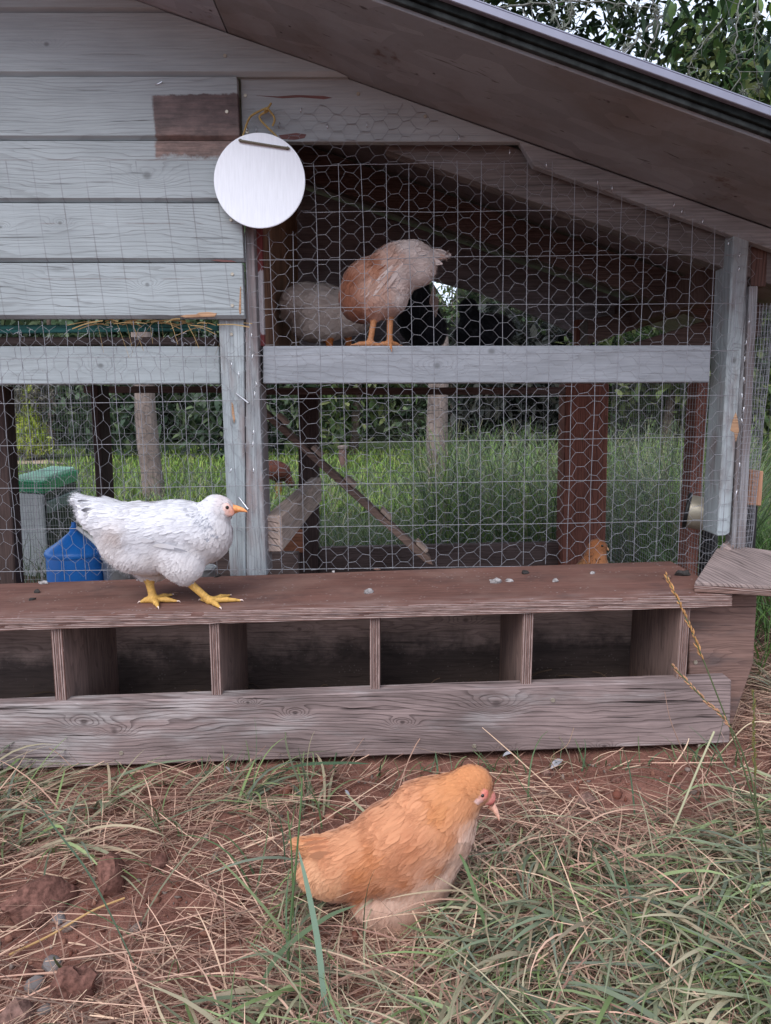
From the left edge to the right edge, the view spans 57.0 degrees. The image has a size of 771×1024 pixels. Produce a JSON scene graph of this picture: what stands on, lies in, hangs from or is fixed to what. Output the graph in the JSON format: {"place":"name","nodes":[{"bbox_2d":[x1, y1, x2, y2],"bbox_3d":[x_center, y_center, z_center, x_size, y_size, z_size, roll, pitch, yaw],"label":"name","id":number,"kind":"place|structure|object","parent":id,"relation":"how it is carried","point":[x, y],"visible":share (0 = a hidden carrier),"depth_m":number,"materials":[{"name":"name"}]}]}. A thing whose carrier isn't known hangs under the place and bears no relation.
{"place":"outdoors","nodes":[
{"label":"outdoors","id":0,"kind":"place"},
{"bbox_2d":[18,458,66,463],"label":"path","id":1,"kind":"structure","parent":0,"point":[38,460],"depth_m":8.31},
{"bbox_2d":[267,762,367,780],"bbox_3d":[-0.124,0.459,1.251,0.195,0.040,0.002,-1,9,-6],"label":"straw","id":2,"kind":"object","parent":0,"point":[309,764],"depth_m":1.25,"materials":[{"name":"plant"}]},
{"bbox_2d":[18,443,655,514],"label":"lawn grass","id":3,"kind":"structure","parent":0,"point":[220,460],"depth_m":6.81,"materials":[{"name":"green plant"}]},
{"bbox_2d":[0,441,770,1023],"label":"ground","id":4,"kind":"structure","parent":0,"point":[414,767],"depth_m":1.13,"materials":[{"name":"brown soil"}]},
{"bbox_2d":[0,998,34,1023],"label":"earth clod","id":5,"kind":"object","parent":4,"relation":"on","point":[17,1009],"visible":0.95,"depth_m":0.77,"materials":[{"name":"brown soil"}]},
{"bbox_2d":[16,963,35,980],"bbox_3d":[-0.432,0.550,0.852,0.022,0.018,0.020,0,8,0],"label":"pebble","id":6,"kind":"object","parent":4,"relation":"on","point":[28,968],"visible":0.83,"depth_m":0.85,"materials":[{"name":"brown stone"}]},
{"bbox_2d":[0,385,59,460],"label":"shrub","id":7,"kind":"object","parent":4,"relation":"on","point":[44,395],"visible":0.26,"depth_m":8.50,"materials":[{"name":"green plant"}]},
{"bbox_2d":[24,974,44,993],"bbox_3d":[-0.410,0.550,0.830,0.023,0.019,0.021,0,8,0],"label":"pebble","id":8,"kind":"object","parent":4,"relation":"on","point":[33,985],"visible":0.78,"depth_m":0.82,"materials":[{"name":"grey stone"}]},
{"bbox_2d":[15,385,53,459],"bbox_3d":[-4.267,-1.066,8.536,0.541,1.086,0.567,0,8,0],"label":"conifer","id":9,"kind":"object","parent":4,"relation":"on","point":[32,429],"visible":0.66,"depth_m":8.46,"materials":[{"name":"green plant"}]},
{"bbox_2d":[0,875,78,930],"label":"earth clod","id":10,"kind":"object","parent":4,"relation":"on","point":[41,891],"visible":0.87,"depth_m":0.93,"materials":[{"name":"brown soil"}]},
{"bbox_2d":[36,1003,52,1015],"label":"pebble","id":11,"kind":"object","parent":4,"relation":"on","point":[44,1008],"visible":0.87,"depth_m":0.78,"materials":[{"name":"grey stone"}]},
{"bbox_2d":[19,466,80,576],"bbox_3d":[-1.451,0.027,3.104,0.141,0.420,0.614,-1,9,-9],"label":"lidded bin","id":12,"kind":"object","parent":4,"relation":"on","point":[51,495],"visible":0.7,"depth_m":2.88,"materials":[{"name":"green plastic"}]},
{"bbox_2d":[41,954,61,971],"bbox_3d":[-0.403,0.547,0.860,0.028,0.015,0.020,6,10,35],"label":"pebble","id":13,"kind":"object","parent":4,"relation":"on","point":[46,964],"visible":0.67,"depth_m":0.85,"materials":[{"name":"grey stone"}]},
{"bbox_2d":[51,911,65,925],"bbox_3d":[-0.434,0.534,0.940,0.018,0.009,0.037,-6,10,-34],"label":"pebble","id":14,"kind":"object","parent":4,"relation":"on","point":[59,917],"visible":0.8,"depth_m":0.93,"materials":[{"name":"grey stone"}]},
{"bbox_2d":[0,319,132,447],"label":"shrub","id":15,"kind":"object","parent":4,"relation":"on","point":[32,322],"visible":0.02,"depth_m":11.33,"materials":[{"name":"green plant"}]},
{"bbox_2d":[9,897,124,955],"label":"grass plant","id":16,"kind":"object","parent":4,"relation":"on","point":[66,925],"depth_m":0.90,"materials":[{"name":"plant"}]},
{"bbox_2d":[49,964,96,1005],"bbox_3d":[-0.352,0.533,0.806,0.051,0.040,0.034,0,8,0],"label":"earth clod","id":17,"kind":"object","parent":4,"relation":"on","point":[72,979],"visible":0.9,"depth_m":0.79,"materials":[{"name":"brown soil"}]},
{"bbox_2d":[44,522,103,581],"bbox_3d":[-0.868,0.207,2.003,0.203,0.363,0.202,0,8,0],"label":"drum waterer","id":18,"kind":"object","parent":4,"relation":"on","point":[74,553],"visible":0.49,"depth_m":1.94,"materials":[{"name":"blue plastic"}]},
{"bbox_2d":[29,789,139,975],"bbox_3d":[-0.377,0.450,0.874,0.216,0.169,0.005,6,10,33],"label":"grass plant","id":19,"kind":"object","parent":4,"relation":"on","point":[75,854],"depth_m":0.86,"materials":[{"name":"green plant"}]},
{"bbox_2d":[96,852,125,897],"bbox_3d":[-0.383,0.502,0.996,0.042,0.054,0.052,-6,11,-37],"label":"earth clod","id":20,"kind":"object","parent":4,"relation":"on","point":[109,869],"visible":0.91,"depth_m":0.98,"materials":[{"name":"brown soil"}]},
{"bbox_2d":[100,557,134,579],"bbox_3d":[-0.746,0.253,2.010,0.100,0.260,0.100,0,8,0],"label":"metal bucket","id":21,"kind":"object","parent":4,"relation":"on","point":[114,574],"visible":0.16,"depth_m":1.96,"materials":[{"name":"metal"}]},
{"bbox_2d":[34,319,203,456],"bbox_3d":[-3.414,-2.006,9.398,2.686,2.807,1.516,0,8,0],"label":"shrub","id":22,"kind":"object","parent":4,"relation":"on","point":[124,422],"visible":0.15,"depth_m":9.19,"materials":[{"name":"green plant"}]},
{"bbox_2d":[150,853,167,871],"bbox_3d":[-0.327,0.506,1.025,0.027,0.020,0.024,-4,9,-23],"label":"earth clod","id":23,"kind":"object","parent":4,"relation":"on","point":[160,859],"visible":0.92,"depth_m":1.02,"materials":[{"name":"brown soil"}]},
{"bbox_2d":[201,564,216,576],"bbox_3d":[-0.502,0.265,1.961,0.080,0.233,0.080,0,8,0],"label":"metal bowl","id":24,"kind":"object","parent":4,"relation":"on","point":[208,569],"visible":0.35,"depth_m":1.93,"materials":[{"name":"metal"}]},
{"bbox_2d":[158,263,336,457],"bbox_3d":[-1.664,-1.944,8.989,2.412,2.801,1.398,0,8,0],"label":"shrub","id":25,"kind":"object","parent":4,"relation":"on","point":[206,433],"visible":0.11,"depth_m":8.84,"materials":[{"name":"green plant"}]},
{"bbox_2d":[269,460,294,498],"bbox_3d":[-0.763,-0.237,5.022,0.223,0.300,0.160,5,10,32],"label":"chicken","id":26,"kind":"object","parent":4,"relation":"on","point":[273,467],"visible":0.68,"depth_m":4.97},
{"bbox_2d":[287,811,294,927],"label":"grass plant","id":27,"kind":"object","parent":4,"relation":"on","point":[291,860],"depth_m":0.88,"materials":[{"name":"plant"}]},
{"bbox_2d":[286,778,302,978],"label":"grass plant","id":28,"kind":"object","parent":4,"relation":"on","point":[290,922],"depth_m":0.82,"materials":[{"name":"plant"}]},
{"bbox_2d":[258,905,355,988],"bbox_3d":[-0.093,0.507,0.816,0.130,0.085,0.007,-4,9,-26],"label":"grass plant","id":29,"kind":"object","parent":4,"relation":"on","point":[282,950],"depth_m":0.81,"materials":[{"name":"green plant"}]},
{"bbox_2d":[298,849,328,1022],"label":"grass plant","id":30,"kind":"object","parent":4,"relation":"on","point":[318,946],"depth_m":0.76,"materials":[{"name":"green plant"}]},
{"bbox_2d":[314,765,321,772],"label":"earth clod","id":31,"kind":"object","parent":4,"relation":"on","point":[318,767],"visible":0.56,"depth_m":1.28,"materials":[{"name":"brown soil"}]},
{"bbox_2d":[338,445,347,467],"bbox_3d":[-0.456,-0.587,7.597,0.110,0.255,0.107,0,8,0],"label":"marker post","id":32,"kind":"object","parent":4,"relation":"on","point":[342,460],"visible":0.74,"depth_m":7.56,"materials":[{"name":"beige wood"}]},
{"bbox_2d":[290,384,427,455],"bbox_3d":[-0.324,-2.371,9.543,1.930,3.456,1.757,0,8,0],"label":"shrub","id":33,"kind":"object","parent":4,"relation":"on","point":[340,415],"visible":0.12,"depth_m":9.68,"materials":[{"name":"green plant"}]},
{"bbox_2d":[0,561,756,768],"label":"nest box","id":34,"kind":"object","parent":4,"relation":"on","point":[396,662],"visible":0.99,"depth_m":1.31,"materials":[{"name":"brown wood"}]},
{"bbox_2d":[38,580,47,583],"bbox_3d":[-0.736,0.151,1.528,0.025,0.007,0.013,0,8,0],"label":"dropping","id":35,"kind":"object","parent":34,"relation":"on","point":[43,582],"visible":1,"depth_m":1.52,"materials":[{"name":"white"}]},
{"bbox_2d":[69,492,246,609],"bbox_3d":[-0.422,0.067,1.322,0.333,0.218,0.120,0,8,0],"label":"chicken","id":36,"kind":"object","parent":34,"relation":"on","point":[179,542],"visible":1,"depth_m":1.28},
{"bbox_2d":[364,588,373,593],"bbox_3d":[-0.032,0.151,1.359,0.023,0.009,0.013,-5,10,-31],"label":"dropping","id":37,"kind":"object","parent":34,"relation":"on","point":[368,591],"visible":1,"depth_m":1.35,"materials":[{"name":"white"}]},
{"bbox_2d":[489,577,501,582],"bbox_3d":[0.217,0.135,1.402,0.025,0.012,0.014,0,8,0],"label":"dropping","id":38,"kind":"object","parent":34,"relation":"on","point":[496,580],"visible":1,"depth_m":1.40,"materials":[{"name":"white"}]},
{"bbox_2d":[674,570,690,575],"bbox_3d":[0.588,0.120,1.408,0.031,0.013,0.017,0,8,0],"label":"dropping","id":39,"kind":"object","parent":34,"relation":"on","point":[682,573],"visible":1,"depth_m":1.40,"materials":[{"name":"grey"}]},
{"bbox_2d":[694,541,770,595],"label":"plywood offcut","id":40,"kind":"object","parent":34,"relation":"on","point":[727,569],"visible":0.96,"depth_m":1.33,"materials":[{"name":"beige wood"}]},
{"bbox_2d":[0,0,770,583],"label":"chicken coop","id":41,"kind":"structure","parent":4,"relation":"on","point":[584,190],"depth_m":1.46,"materials":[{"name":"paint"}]},
{"bbox_2d":[214,103,304,227],"bbox_3d":[-0.247,-0.682,1.400,0.179,0.242,0.034,0,8,0],"label":"round plate","id":42,"kind":"object","parent":41,"relation":"hanging from","point":[259,180],"visible":1,"depth_m":1.39,"materials":[{"name":"white metal"}]},
{"bbox_2d":[279,281,369,345],"bbox_3d":[-0.144,-0.470,1.750,0.242,0.190,0.149,0,8,0],"label":"chicken","id":43,"kind":"object","parent":41,"relation":"on","point":[308,294],"visible":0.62,"depth_m":1.70},
{"bbox_2d":[267,409,432,564],"bbox_3d":[-0.107,-0.077,1.897,0.469,0.437,0.058,0,8,0],"label":"chicken ladder","id":44,"kind":"object","parent":41,"relation":"attached to","point":[416,547],"visible":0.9,"depth_m":1.88,"materials":[{"name":"wood"}]},
{"bbox_2d":[338,239,450,350],"bbox_3d":[0.020,-0.463,1.530,0.247,0.241,0.113,0,8,0],"label":"chicken","id":45,"kind":"object","parent":41,"relation":"on","point":[390,293],"visible":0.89,"depth_m":1.49},
{"bbox_2d":[397,284,447,345],"bbox_3d":[0.105,-0.553,1.990,0.147,0.284,0.138,0,8,0],"label":"chicken","id":46,"kind":"object","parent":41,"relation":"on","point":[421,296],"visible":0.58,"depth_m":1.94},
{"bbox_2d":[453,298,514,345],"bbox_3d":[0.288,-0.519,2.066,0.182,0.198,0.143,0,8,0],"label":"chicken","id":47,"kind":"object","parent":41,"relation":"on","point":[489,322],"visible":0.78,"depth_m":2.02},
{"bbox_2d":[682,493,717,575],"bbox_3d":[0.808,0.166,1.770,0.141,0.437,0.198,4,9,24],"label":"metal can","id":48,"kind":"object","parent":41,"relation":"attached to","point":[694,512],"visible":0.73,"depth_m":1.69,"materials":[{"name":"silver metal"}]},
{"bbox_2d":[0,659,770,1023],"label":"grass","id":49,"kind":"structure","parent":4,"relation":"on","point":[708,947],"depth_m":0.81,"materials":[{"name":"green plant"}]},
{"bbox_2d":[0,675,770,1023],"bbox_3d":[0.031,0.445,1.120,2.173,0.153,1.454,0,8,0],"label":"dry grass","id":50,"kind":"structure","parent":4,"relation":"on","point":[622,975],"depth_m":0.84,"materials":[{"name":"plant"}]},
{"bbox_2d":[0,632,770,1023],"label":"straw litter","id":51,"kind":"object","parent":4,"relation":"on","point":[242,910],"visible":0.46,"depth_m":0.94,"materials":[{"name":"beige plant"}]},
{"bbox_2d":[0,263,770,441],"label":"hedge","id":52,"kind":"object","parent":4,"relation":"on","point":[420,418],"visible":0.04,"depth_m":13.14,"materials":[{"name":"green plant"}]},
{"bbox_2d":[0,649,770,1015],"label":"earth crumbs","id":53,"kind":"object","parent":4,"relation":"on","point":[618,793],"visible":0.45,"depth_m":1.08,"materials":[{"name":"soil"}]},
{"bbox_2d":[16,332,770,499],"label":"wire fence","id":54,"kind":"object","parent":4,"relation":"on","point":[151,472],"visible":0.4,"depth_m":4.90,"materials":[{"name":"grey metal"}]},
{"bbox_2d":[289,764,499,936],"bbox_3d":[0.010,0.432,0.900,0.268,0.237,0.104,0,8,0],"label":"chicken","id":55,"kind":"object","parent":4,"relation":"on","point":[414,835],"visible":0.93,"depth_m":0.87},
{"bbox_2d":[436,282,463,443],"bbox_3d":[1.057,-2.677,11.933,0.761,3.267,0.683,0,8,0],"label":"sapling","id":56,"kind":"object","parent":4,"relation":"on","point":[452,313],"visible":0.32,"depth_m":11.82,"materials":[{"name":"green plant"}]},
{"bbox_2d":[459,854,495,953],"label":"grass plant","id":57,"kind":"object","parent":4,"relation":"on","point":[474,890],"depth_m":0.84,"materials":[{"name":"green plant"}]},
{"bbox_2d":[445,302,614,460],"bbox_3d":[1.672,-1.507,8.321,2.436,2.037,1.534,0,8,0],"label":"shrub","id":58,"kind":"object","parent":4,"relation":"on","point":[521,333],"visible":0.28,"depth_m":8.01,"materials":[{"name":"green plant"}]},
{"bbox_2d":[531,774,542,781],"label":"earth clod","id":59,"kind":"object","parent":4,"relation":"on","point":[535,778],"visible":0.73,"depth_m":1.23,"materials":[{"name":"brown soil"}]},
{"bbox_2d":[541,767,550,775],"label":"earth clod","id":60,"kind":"object","parent":4,"relation":"on","point":[546,773],"visible":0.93,"depth_m":1.25,"materials":[{"name":"brown soil"}]},
{"bbox_2d":[551,759,562,768],"bbox_3d":[0.306,0.449,1.267,0.029,0.012,0.010,-5,10,-31],"label":"feather","id":61,"kind":"object","parent":4,"relation":"on","point":[556,763],"visible":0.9,"depth_m":1.27,"materials":[{"name":"white"}]},
{"bbox_2d":[551,728,573,782],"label":"grass plant","id":62,"kind":"object","parent":4,"relation":"on","point":[558,751],"depth_m":1.21,"materials":[{"name":"plant"}]},
{"bbox_2d":[575,791,596,808],"bbox_3d":[0.320,0.460,1.131,0.042,0.024,0.019,-4,10,-27],"label":"earth clod","id":63,"kind":"object","parent":4,"relation":"on","point":[586,795],"visible":0.7,"depth_m":1.12,"materials":[{"name":"brown soil"}]},
{"bbox_2d":[577,538,608,563],"bbox_3d":[0.493,0.225,1.773,0.152,0.324,0.104,0,8,0],"label":"chicken","id":64,"kind":"object","parent":4,"relation":"on","point":[599,549],"visible":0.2,"depth_m":1.74},
{"bbox_2d":[610,776,621,783],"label":"earth clod","id":65,"kind":"object","parent":4,"relation":"on","point":[617,781],"visible":0.93,"depth_m":1.21,"materials":[{"name":"brown soil"}]},
{"bbox_2d":[480,0,770,104],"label":"broadleaf tree","id":66,"kind":"object","parent":4,"relation":"on","point":[649,47],"visible":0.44,"depth_m":5.54,"materials":[{"name":"green plant"}]},
{"bbox_2d":[537,326,770,462],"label":"shrub","id":67,"kind":"object","parent":4,"relation":"on","point":[629,337],"visible":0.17,"depth_m":8.12,"materials":[{"name":"green plant"}]},
{"bbox_2d":[606,482,770,674],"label":"tall grass","id":68,"kind":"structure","parent":4,"relation":"on","point":[763,611],"depth_m":2.43,"materials":[{"name":"green plant"}]},
{"bbox_2d":[664,731,714,848],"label":"grass plant","id":69,"kind":"object","parent":4,"relation":"on","point":[692,781],"depth_m":1.03,"materials":[{"name":"plant"}]},
{"bbox_2d":[664,692,716,826],"bbox_3d":[0.467,0.393,1.084,0.019,0.213,0.109,-8,11,-42],"label":"grass plant","id":70,"kind":"object","parent":4,"relation":"on","point":[686,759],"depth_m":1.08,"materials":[{"name":"plant"}]},
{"bbox_2d":[654,0,770,105],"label":"tree","id":71,"kind":"object","parent":4,"relation":"on","point":[711,66],"visible":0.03,"depth_m":13.05,"materials":[{"name":"green plant"}]},
{"bbox_2d":[655,309,770,459],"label":"shrub","id":72,"kind":"object","parent":4,"relation":"on","point":[761,338],"visible":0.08,"depth_m":8.66,"materials":[{"name":"green plant"}]},
{"bbox_2d":[664,572,769,865],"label":"grass plant","id":73,"kind":"object","parent":4,"relation":"on","point":[671,586],"depth_m":0.93,"materials":[{"name":"plant"}]},
{"bbox_2d":[671,664,767,875],"bbox_3d":[0.438,0.370,0.916,0.156,0.359,0.008,1,9,7],"label":"grass plant","id":74,"kind":"object","parent":4,"relation":"on","point":[710,705],"depth_m":0.90,"materials":[{"name":"plant"}]},
{"bbox_2d":[689,604,770,780],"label":"grass","id":75,"kind":"structure","parent":4,"relation":"on","point":[758,738],"depth_m":1.41,"materials":[{"name":"green plant"}]},
{"bbox_2d":[727,754,739,762],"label":"earth clod","id":76,"kind":"object","parent":4,"relation":"on","point":[731,757],"visible":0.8,"depth_m":1.27,"materials":[{"name":"brown soil"}]},
{"bbox_2d":[720,721,770,752],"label":"grass plant","id":77,"kind":"object","parent":4,"relation":"on","point":[743,728],"depth_m":1.29,"materials":[{"name":"plant"}]},
{"bbox_2d":[751,690,756,843],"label":"grass plant","id":78,"kind":"object","parent":4,"relation":"on","point":[753,737],"depth_m":0.97,"materials":[{"name":"plant"}]},
{"bbox_2d":[19,458,770,582],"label":"meadow grass","id":79,"kind":"structure","parent":0,"point":[366,536],"depth_m":3.91,"materials":[{"name":"green plant"}]},
{"bbox_2d":[359,415,770,562],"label":"tall grass","id":80,"kind":"structure","parent":0,"point":[511,491],"depth_m":2.93,"materials":[{"name":"green plant"}]},
{"bbox_2d":[432,0,770,302],"label":"sky","id":81,"kind":"structure","parent":0,"point":[692,3],"materials":[{"name":"white"}]}
]}

